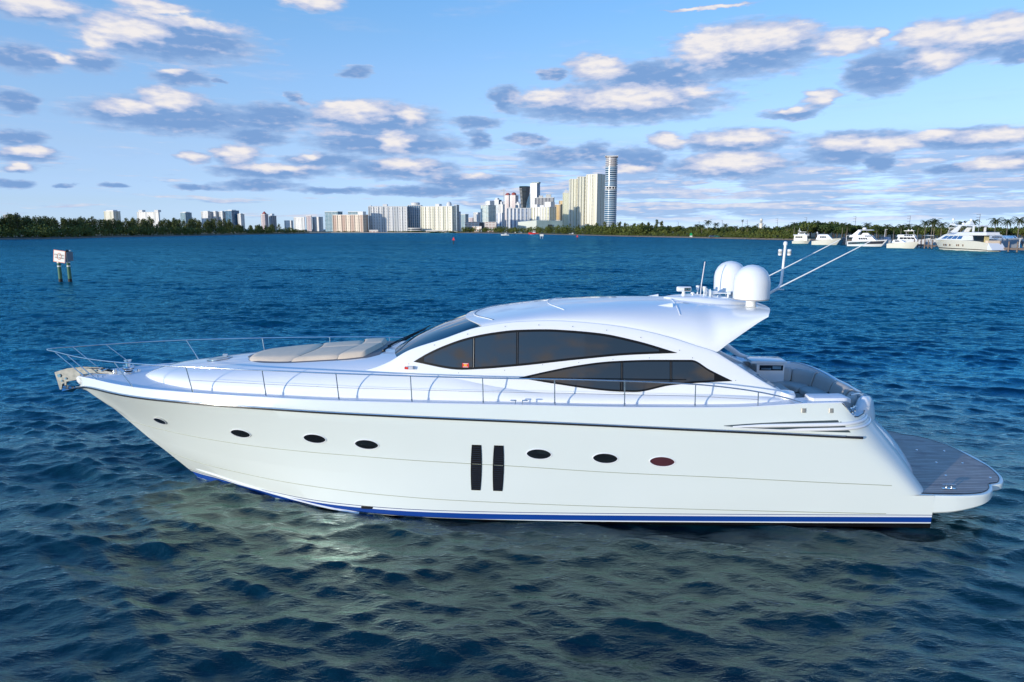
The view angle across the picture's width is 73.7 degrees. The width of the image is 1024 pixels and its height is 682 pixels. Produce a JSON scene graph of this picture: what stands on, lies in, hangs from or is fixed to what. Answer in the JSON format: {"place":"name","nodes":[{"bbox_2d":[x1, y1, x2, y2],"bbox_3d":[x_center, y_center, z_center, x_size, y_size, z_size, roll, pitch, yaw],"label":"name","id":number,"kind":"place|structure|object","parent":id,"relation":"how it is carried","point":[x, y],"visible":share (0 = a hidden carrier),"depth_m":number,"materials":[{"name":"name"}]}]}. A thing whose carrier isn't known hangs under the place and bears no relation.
{"place":"outdoors","nodes":[
{"label":"outdoors","id":0,"kind":"place"},
{"bbox_2d":[0,232,330,239],"bbox_3d":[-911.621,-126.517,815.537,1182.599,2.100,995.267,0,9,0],"label":"island","id":1,"kind":"structure","parent":0,"point":[103,236],"depth_m":647.93,"materials":[{"name":"plant"}]},
{"bbox_2d":[0,216,11,234],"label":"casuarina tree","id":2,"kind":"object","parent":1,"relation":"on","point":[2,219],"visible":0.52,"depth_m":499.34,"materials":[{"name":"green plant"}]},
{"bbox_2d":[4,213,18,233],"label":"casuarina tree","id":3,"kind":"object","parent":1,"relation":"on","point":[7,220],"visible":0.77,"depth_m":499.67,"materials":[{"name":"green plant"}]},
{"bbox_2d":[10,213,23,236],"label":"casuarina tree","id":4,"kind":"object","parent":1,"relation":"on","point":[18,220],"visible":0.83,"depth_m":503.47,"materials":[{"name":"green plant"}]},
{"bbox_2d":[22,218,30,236],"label":"casuarina tree","id":5,"kind":"object","parent":1,"relation":"on","point":[26,222],"visible":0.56,"depth_m":512.96,"materials":[{"name":"green plant"}]},
{"bbox_2d":[43,216,54,228],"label":"casuarina tree","id":6,"kind":"object","parent":1,"relation":"on","point":[45,220],"visible":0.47,"depth_m":538.37,"materials":[{"name":"green plant"}]},
{"bbox_2d":[61,217,70,234],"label":"casuarina tree","id":7,"kind":"object","parent":1,"relation":"on","point":[65,221],"visible":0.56,"depth_m":563.23,"materials":[{"name":"green plant"}]},
{"bbox_2d":[89,216,97,226],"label":"casuarina tree","id":8,"kind":"object","parent":1,"relation":"on","point":[92,221],"visible":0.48,"depth_m":632.45,"materials":[{"name":"green plant"}]},
{"bbox_2d":[97,219,105,230],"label":"casuarina tree","id":9,"kind":"object","parent":1,"relation":"on","point":[99,222],"visible":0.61,"depth_m":624.63,"materials":[{"name":"green plant"}]},
{"bbox_2d":[130,218,137,227],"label":"casuarina tree","id":10,"kind":"object","parent":1,"relation":"on","point":[133,222],"visible":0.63,"depth_m":667.11,"materials":[{"name":"green plant"}]},
{"bbox_2d":[137,219,146,228],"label":"casuarina tree","id":11,"kind":"object","parent":1,"relation":"on","point":[140,224],"visible":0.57,"depth_m":683.96,"materials":[{"name":"green plant"}]},
{"bbox_2d":[0,221,308,237],"bbox_3d":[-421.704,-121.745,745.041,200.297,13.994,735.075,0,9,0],"label":"mangrove thicket","id":12,"kind":"object","parent":1,"relation":"on","point":[48,231],"visible":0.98,"depth_m":613.09,"materials":[{"name":"green plant"}]},
{"bbox_2d":[158,220,165,230],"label":"casuarina tree","id":13,"kind":"object","parent":1,"relation":"on","point":[162,222],"visible":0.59,"depth_m":726.21,"materials":[{"name":"green plant"}]},
{"bbox_2d":[175,218,182,228],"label":"casuarina tree","id":14,"kind":"object","parent":1,"relation":"on","point":[178,224],"visible":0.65,"depth_m":753.78,"materials":[{"name":"green plant"}]},
{"bbox_2d":[187,219,196,233],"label":"casuarina tree","id":15,"kind":"object","parent":1,"relation":"on","point":[191,221],"visible":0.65,"depth_m":782.09,"materials":[{"name":"green plant"}]},
{"bbox_2d":[202,218,212,231],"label":"casuarina tree","id":16,"kind":"object","parent":1,"relation":"on","point":[208,222],"visible":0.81,"depth_m":827.75,"materials":[{"name":"green plant"}]},
{"bbox_2d":[220,218,227,233],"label":"casuarina tree","id":17,"kind":"object","parent":1,"relation":"on","point":[225,224],"visible":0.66,"depth_m":870.29,"materials":[{"name":"green plant"}]},
{"bbox_2d":[215,230,504,232],"bbox_3d":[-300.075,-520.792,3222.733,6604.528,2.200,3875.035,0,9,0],"label":"mainland","id":18,"kind":"structure","parent":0,"point":[368,232],"depth_m":1317.84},
{"bbox_2d":[103,210,120,223],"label":"apartment block","id":19,"kind":"structure","parent":18,"relation":"on","point":[114,214],"depth_m":1861.48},
{"bbox_2d":[137,210,160,227],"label":"apartment block","id":20,"kind":"structure","parent":18,"relation":"on","point":[154,215],"depth_m":1860.83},
{"bbox_2d":[180,212,191,226],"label":"apartment block","id":21,"kind":"structure","parent":18,"relation":"on","point":[186,216],"depth_m":2063.68,"materials":[{"name":"teal glass"}]},
{"bbox_2d":[201,211,211,227],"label":"apartment tower","id":22,"kind":"structure","parent":18,"relation":"on","point":[206,215],"depth_m":1962.55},
{"bbox_2d":[212,211,218,230],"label":"apartment tower","id":23,"kind":"structure","parent":18,"relation":"on","point":[215,214],"depth_m":1965.69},
{"bbox_2d":[219,211,225,222],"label":"apartment tower","id":24,"kind":"structure","parent":18,"relation":"on","point":[221,215],"depth_m":1965.15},
{"bbox_2d":[225,210,238,225],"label":"apartment tower","id":25,"kind":"structure","parent":18,"relation":"on","point":[231,215],"depth_m":1964.39,"materials":[{"name":"blue glass"}]},
{"bbox_2d":[237,213,244,227],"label":"apartment tower","id":26,"kind":"structure","parent":18,"relation":"on","point":[241,219],"depth_m":1967.80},
{"bbox_2d":[261,211,268,229],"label":"apartment tower","id":27,"kind":"structure","parent":18,"relation":"on","point":[264,219],"depth_m":1868.95,"materials":[{"name":"white concrete"}]},
{"bbox_2d":[269,214,276,230],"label":"apartment block","id":28,"kind":"structure","parent":18,"relation":"on","point":[272,219],"depth_m":2067.80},
{"bbox_2d":[284,220,292,229],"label":"building","id":29,"kind":"structure","parent":18,"relation":"on","point":[288,223],"depth_m":2063.57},
{"bbox_2d":[293,217,304,229],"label":"apartment block","id":30,"kind":"structure","parent":18,"relation":"on","point":[299,223],"depth_m":1864.02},
{"bbox_2d":[306,216,311,230],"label":"apartment block","id":31,"kind":"structure","parent":18,"relation":"on","point":[309,222],"depth_m":1858.62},
{"bbox_2d":[312,217,322,230],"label":"apartment block","id":32,"kind":"structure","parent":18,"relation":"on","point":[317,223],"depth_m":1869.08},
{"bbox_2d":[325,211,342,231],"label":"apartment tower","id":33,"kind":"structure","parent":18,"relation":"on","point":[328,222],"depth_m":1619.64,"materials":[{"name":"teal glass"}]},
{"bbox_2d":[332,211,368,231],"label":"apartment slab","id":34,"kind":"structure","parent":18,"relation":"on","point":[358,222],"depth_m":1356.66,"materials":[{"name":"concrete"}]},
{"bbox_2d":[368,204,407,231],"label":"apartment slab","id":35,"kind":"structure","parent":18,"relation":"on","point":[385,218],"depth_m":1377.93,"materials":[{"name":"concrete"}]},
{"bbox_2d":[408,202,422,229],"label":"apartment tower","id":36,"kind":"structure","parent":18,"relation":"on","point":[413,214],"depth_m":1396.86,"materials":[{"name":"blue glass"}]},
{"bbox_2d":[408,228,422,231],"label":"beach pavilion","id":37,"kind":"structure","parent":18,"relation":"on","point":[416,229],"depth_m":1346.38,"materials":[{"name":"white concrete"}]},
{"bbox_2d":[420,202,455,230],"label":"apartment slab","id":38,"kind":"structure","parent":18,"relation":"on","point":[438,217],"depth_m":1357.59,"materials":[{"name":"concrete"}]},
{"bbox_2d":[454,205,458,231],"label":"apartment tower","id":39,"kind":"structure","parent":18,"relation":"on","point":[457,217],"depth_m":1575.18,"materials":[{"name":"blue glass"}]},
{"bbox_2d":[459,212,460,231],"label":"apartment tower","id":40,"kind":"structure","parent":18,"relation":"on","point":[460,221],"depth_m":1678.76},
{"bbox_2d":[461,214,468,227],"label":"apartment tower","id":41,"kind":"structure","parent":18,"relation":"on","point":[464,218],"depth_m":1770.49,"materials":[{"name":"teal glass"}]},
{"bbox_2d":[473,212,480,221],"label":"apartment tower","id":42,"kind":"structure","parent":18,"relation":"on","point":[476,216],"depth_m":1720.27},
{"bbox_2d":[465,222,496,231],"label":"hotel","id":43,"kind":"structure","parent":18,"relation":"on","point":[483,224],"depth_m":1399.80,"materials":[{"name":"white concrete"}]},
{"bbox_2d":[480,201,495,221],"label":"apartment tower","id":44,"kind":"structure","parent":18,"relation":"on","point":[488,211],"depth_m":1614.41,"materials":[{"name":"blue glass"}]},
{"bbox_2d":[494,198,501,212],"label":"apartment tower","id":45,"kind":"structure","parent":18,"relation":"on","point":[497,201],"depth_m":2009.03,"materials":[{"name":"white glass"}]},
{"bbox_2d":[496,213,503,227],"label":"apartment tower","id":46,"kind":"structure","parent":18,"relation":"on","point":[500,219],"depth_m":1592.70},
{"bbox_2d":[499,202,504,226],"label":"apartment tower","id":47,"kind":"structure","parent":18,"relation":"on","point":[501,207],"depth_m":1766.80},
{"bbox_2d":[505,193,509,230],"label":"apartment tower","id":48,"kind":"structure","parent":18,"relation":"on","point":[507,200],"depth_m":1861.26,"materials":[{"name":"white concrete"}]},
{"bbox_2d":[510,192,518,207],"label":"apartment tower","id":49,"kind":"structure","parent":18,"relation":"on","point":[513,199],"depth_m":1810.94,"materials":[{"name":"white concrete"}]},
{"bbox_2d":[506,207,530,231],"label":"apartment slab","id":50,"kind":"structure","parent":18,"relation":"on","point":[514,216],"depth_m":1534.58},
{"bbox_2d":[519,186,529,207],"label":"office tower","id":51,"kind":"structure","parent":18,"relation":"on","point":[524,192],"depth_m":2049.84,"materials":[{"name":"grey glass"}]},
{"bbox_2d":[526,194,529,207],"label":"apartment tower","id":52,"kind":"structure","parent":18,"relation":"on","point":[528,203],"depth_m":1961.93,"materials":[{"name":"blue glass"}]},
{"bbox_2d":[530,182,540,207],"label":"apartment tower","id":53,"kind":"structure","parent":18,"relation":"on","point":[534,190],"depth_m":1954.05,"materials":[{"name":"white concrete"}]},
{"bbox_2d":[518,220,561,231],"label":"museum hall","id":54,"kind":"structure","parent":18,"relation":"on","point":[538,223],"depth_m":1450.73,"materials":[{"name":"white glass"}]},
{"bbox_2d":[531,202,555,220],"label":"apartment slab","id":55,"kind":"structure","parent":18,"relation":"on","point":[547,211],"depth_m":1506.97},
{"bbox_2d":[535,194,554,204],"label":"hotel block","id":56,"kind":"structure","parent":18,"relation":"on","point":[541,200],"depth_m":1757.97,"materials":[{"name":"concrete"}]},
{"bbox_2d":[555,201,562,220],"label":"apartment tower","id":57,"kind":"structure","parent":18,"relation":"on","point":[559,211],"depth_m":1667.19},
{"bbox_2d":[562,189,568,226],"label":"apartment tower","id":58,"kind":"structure","parent":18,"relation":"on","point":[565,206],"depth_m":1620.47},
{"bbox_2d":[568,179,577,231],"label":"residential tower","id":59,"kind":"structure","parent":18,"relation":"on","point":[572,215],"depth_m":1570.64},
{"bbox_2d":[577,176,585,231],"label":"residential tower","id":60,"kind":"structure","parent":18,"relation":"on","point":[581,194],"depth_m":1554.01,"materials":[{"name":"concrete"}]},
{"bbox_2d":[585,174,604,225],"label":"residential tower","id":61,"kind":"structure","parent":18,"relation":"on","point":[595,198],"depth_m":1529.88,"materials":[{"name":"concrete"}]},
{"bbox_2d":[604,155,617,226],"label":"residential tower","id":62,"kind":"structure","parent":18,"relation":"on","point":[611,166],"depth_m":1457.13,"materials":[{"name":"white glass"}]},
{"bbox_2d":[0,229,1023,681],"bbox_3d":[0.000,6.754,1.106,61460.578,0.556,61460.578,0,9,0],"label":"water","id":63,"kind":"structure","parent":0,"point":[130,551],"depth_m":15.56,"materials":[{"name":"liquid"}]},
{"bbox_2d":[53,250,73,281],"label":"waterway sign","id":64,"kind":"object","parent":63,"relation":"in","point":[59,257],"visible":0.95,"depth_m":89.47,"materials":[{"name":"white paint"}]},
{"bbox_2d":[46,239,1002,527],"bbox_3d":[-0.296,1.026,18.521,25.356,7.489,5.996,0,9,3],"label":"yacht","id":65,"kind":"object","parent":63,"relation":"on","point":[652,409],"visible":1,"depth_m":16.09,"materials":[{"name":"paint"}]},
{"bbox_2d":[414,329,675,369],"bbox_3d":[0.748,0.212,16.171,6.240,0.965,0.221,0,9,3],"label":"side window","id":66,"kind":"structure","parent":65,"relation":"in","point":[510,348],"depth_m":16.17,"materials":[{"name":"black"}]},
{"bbox_2d":[519,360,731,391],"bbox_3d":[2.653,0.810,16.030,4.970,0.750,0.202,0,9,3],"label":"side window","id":67,"kind":"structure","parent":65,"relation":"in","point":[678,371],"depth_m":16.01,"materials":[{"name":"black"}]},
{"bbox_2d":[873,419,912,472],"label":"garage door","id":68,"kind":"structure","parent":65,"relation":"in","point":[888,436],"depth_m":16.89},
{"bbox_2d":[792,225,809,243],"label":"trawler","id":69,"kind":"object","parent":63,"relation":"on","point":[800,238],"visible":0.96,"depth_m":327.16,"materials":[{"name":"white"}]},
{"bbox_2d":[811,232,840,244],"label":"sport cruiser","id":70,"kind":"object","parent":63,"relation":"on","point":[824,239],"visible":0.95,"depth_m":301.53,"materials":[{"name":"white paint"}]},
{"bbox_2d":[838,237,846,244],"bbox_3d":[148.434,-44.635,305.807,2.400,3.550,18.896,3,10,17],"label":"runabout","id":71,"kind":"object","parent":63,"relation":"on","point":[842,241],"visible":0.76,"depth_m":303.22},
{"bbox_2d":[847,227,886,246],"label":"flybridge yacht","id":72,"kind":"object","parent":63,"relation":"on","point":[859,240],"visible":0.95,"depth_m":274.89,"materials":[{"name":"white paint"}]},
{"bbox_2d":[880,237,891,245],"bbox_3d":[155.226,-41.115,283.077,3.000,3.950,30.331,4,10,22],"label":"runabout","id":73,"kind":"object","parent":63,"relation":"on","point":[889,240],"visible":0.49,"depth_m":279.31,"materials":[{"name":"white paint"}]},
{"bbox_2d":[886,240,918,247],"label":"cruiser","id":74,"kind":"object","parent":63,"relation":"on","point":[899,244],"visible":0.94,"depth_m":249.17,"materials":[{"name":"white paint"}]},
{"bbox_2d":[897,229,926,246],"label":"flybridge yacht","id":75,"kind":"object","parent":63,"relation":"on","point":[907,237],"visible":0.49,"depth_m":265.42,"materials":[{"name":"white paint"}]},
{"bbox_2d":[914,239,937,248],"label":"dock","id":76,"kind":"object","parent":63,"relation":"in","point":[924,245],"visible":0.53,"depth_m":249.36,"materials":[{"name":"brown wood"}]},
{"bbox_2d":[924,235,933,246],"bbox_3d":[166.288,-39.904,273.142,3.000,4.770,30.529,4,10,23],"label":"console boat","id":77,"kind":"object","parent":63,"relation":"on","point":[926,242],"visible":0.39,"depth_m":269.55,"materials":[{"name":"white paint"}]},
{"bbox_2d":[933,218,963,246],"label":"sport fisher","id":78,"kind":"object","parent":63,"relation":"on","point":[954,223],"visible":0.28,"depth_m":267.74,"materials":[{"name":"white paint"}]},
{"bbox_2d":[935,218,1004,251],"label":"motor yacht","id":79,"kind":"object","parent":63,"relation":"on","point":[964,239],"visible":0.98,"depth_m":218.60,"materials":[{"name":"white paint"}]},
{"bbox_2d":[989,235,1021,247],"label":"motor yacht","id":80,"kind":"object","parent":63,"relation":"on","point":[1013,240],"visible":0.49,"depth_m":236.94,"materials":[{"name":"white paint"}]},
{"bbox_2d":[999,241,1023,251],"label":"dock","id":81,"kind":"object","parent":63,"relation":"in","point":[1008,248],"visible":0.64,"depth_m":207.91,"materials":[{"name":"concrete"}]},
{"bbox_2d":[0,0,1023,228],"label":"sky","id":82,"kind":"structure","parent":0,"point":[879,112],"materials":[{"name":"blue"}]},
{"bbox_2d":[456,232,1023,240],"bbox_3d":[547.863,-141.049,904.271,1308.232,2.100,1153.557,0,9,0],"label":"shore","id":83,"kind":"structure","parent":0,"point":[812,237],"depth_m":596.89,"materials":[{"name":"plant"}]},
{"bbox_2d":[333,222,650,234],"bbox_3d":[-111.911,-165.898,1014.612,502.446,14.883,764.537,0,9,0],"label":"shore thicket","id":84,"kind":"object","parent":83,"relation":"on","point":[639,229],"visible":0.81,"depth_m":873.68,"materials":[{"name":"green plant"}]},
{"bbox_2d":[670,227,679,231],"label":"broadleaf tree","id":85,"kind":"object","parent":83,"relation":"on","point":[674,229],"visible":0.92,"depth_m":632.14,"materials":[{"name":"green plant"}]},
{"bbox_2d":[574,232,797,238],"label":"shore scrub","id":86,"kind":"object","parent":83,"relation":"on","point":[763,235],"visible":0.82,"depth_m":528.24,"materials":[{"name":"green plant"}]},
{"bbox_2d":[760,230,771,234],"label":"light shrub","id":87,"kind":"object","parent":83,"relation":"on","point":[767,231],"visible":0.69,"depth_m":473.84,"materials":[{"name":"green plant"}]},
{"bbox_2d":[799,222,817,236],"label":"broadleaf tree","id":88,"kind":"object","parent":83,"relation":"on","point":[809,228],"visible":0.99,"depth_m":470.43,"materials":[{"name":"green plant"}]},
{"bbox_2d":[813,220,826,233],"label":"broadleaf tree","id":89,"kind":"object","parent":83,"relation":"on","point":[818,222],"visible":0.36,"depth_m":483.70,"materials":[{"name":"green plant"}]},
{"bbox_2d":[818,224,830,233],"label":"broadleaf tree","id":90,"kind":"object","parent":83,"relation":"on","point":[824,228],"visible":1,"depth_m":461.77,"materials":[{"name":"green plant"}]},
{"bbox_2d":[830,226,841,236],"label":"broadleaf tree","id":91,"kind":"object","parent":83,"relation":"on","point":[835,230],"visible":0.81,"depth_m":461.24,"materials":[{"name":"green plant"}]},
{"bbox_2d":[838,223,855,236],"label":"broadleaf tree","id":92,"kind":"object","parent":83,"relation":"on","point":[845,230],"visible":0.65,"depth_m":452.71,"materials":[{"name":"green plant"}]},
{"bbox_2d":[853,225,868,234],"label":"broadleaf tree","id":93,"kind":"object","parent":83,"relation":"on","point":[860,227],"visible":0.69,"depth_m":461.84,"materials":[{"name":"green plant"}]},
{"bbox_2d":[867,224,882,235],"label":"broadleaf tree","id":94,"kind":"object","parent":83,"relation":"on","point":[872,228],"visible":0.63,"depth_m":438.49,"materials":[{"name":"green plant"}]},
{"bbox_2d":[874,227,885,237],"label":"broadleaf tree","id":95,"kind":"object","parent":83,"relation":"on","point":[880,232],"visible":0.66,"depth_m":438.01,"materials":[{"name":"green plant"}]},
{"bbox_2d":[892,226,907,234],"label":"broadleaf tree","id":96,"kind":"object","parent":83,"relation":"on","point":[899,231],"visible":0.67,"depth_m":432.40,"materials":[{"name":"green plant"}]},
{"bbox_2d":[904,223,913,230],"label":"palm tree","id":97,"kind":"object","parent":83,"relation":"on","point":[908,226],"visible":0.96,"depth_m":354.55,"materials":[{"name":"green plant"}]},
{"bbox_2d":[905,227,914,234],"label":"broadleaf tree","id":98,"kind":"object","parent":83,"relation":"on","point":[909,232],"visible":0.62,"depth_m":434.58,"materials":[{"name":"green plant"}]},
{"bbox_2d":[913,224,921,237],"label":"palm tree","id":99,"kind":"object","parent":83,"relation":"on","point":[917,226],"visible":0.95,"depth_m":345.25,"materials":[{"name":"green plant"}]},
{"bbox_2d":[914,227,929,238],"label":"broadleaf tree","id":100,"kind":"object","parent":83,"relation":"on","point":[923,231],"visible":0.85,"depth_m":430.30,"materials":[{"name":"green plant"}]},
{"bbox_2d":[920,220,928,238],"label":"palm tree","id":101,"kind":"object","parent":83,"relation":"on","point":[925,224],"visible":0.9,"depth_m":340.03,"materials":[{"name":"green plant"}]},
{"bbox_2d":[926,220,937,237],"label":"palm tree","id":102,"kind":"object","parent":83,"relation":"on","point":[932,224],"visible":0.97,"depth_m":334.46,"materials":[{"name":"green plant"}]},
{"bbox_2d":[929,218,940,238],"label":"palm tree","id":103,"kind":"object","parent":83,"relation":"on","point":[934,223],"visible":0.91,"depth_m":334.41,"materials":[{"name":"green plant"}]},
{"bbox_2d":[933,227,950,235],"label":"broadleaf tree","id":104,"kind":"object","parent":83,"relation":"on","point":[937,231],"visible":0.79,"depth_m":430.07,"materials":[{"name":"green plant"}]},
{"bbox_2d":[936,222,947,236],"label":"palm tree","id":105,"kind":"object","parent":83,"relation":"on","point":[942,224],"visible":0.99,"depth_m":330.00,"materials":[{"name":"green plant"}]},
{"bbox_2d":[988,217,1003,239],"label":"palm tree","id":106,"kind":"object","parent":83,"relation":"on","point":[995,222],"visible":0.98,"depth_m":294.88,"materials":[{"name":"green plant"}]},
{"bbox_2d":[993,227,1007,235],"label":"broadleaf tree","id":107,"kind":"object","parent":83,"relation":"on","point":[1001,230],"visible":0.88,"depth_m":416.08,"materials":[{"name":"green plant"}]},
{"bbox_2d":[1001,218,1014,235],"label":"palm tree","id":108,"kind":"object","parent":83,"relation":"on","point":[1006,222],"visible":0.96,"depth_m":285.84,"materials":[{"name":"green plant"}]},
{"bbox_2d":[1011,217,1023,237],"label":"palm tree","id":109,"kind":"object","parent":83,"relation":"on","point":[1021,221],"visible":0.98,"depth_m":275.57,"materials":[{"name":"green plant"}]},
{"bbox_2d":[1012,228,1023,237],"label":"broadleaf tree","id":110,"kind":"object","parent":83,"relation":"on","point":[1021,231],"visible":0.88,"depth_m":411.98,"materials":[{"name":"green plant"}]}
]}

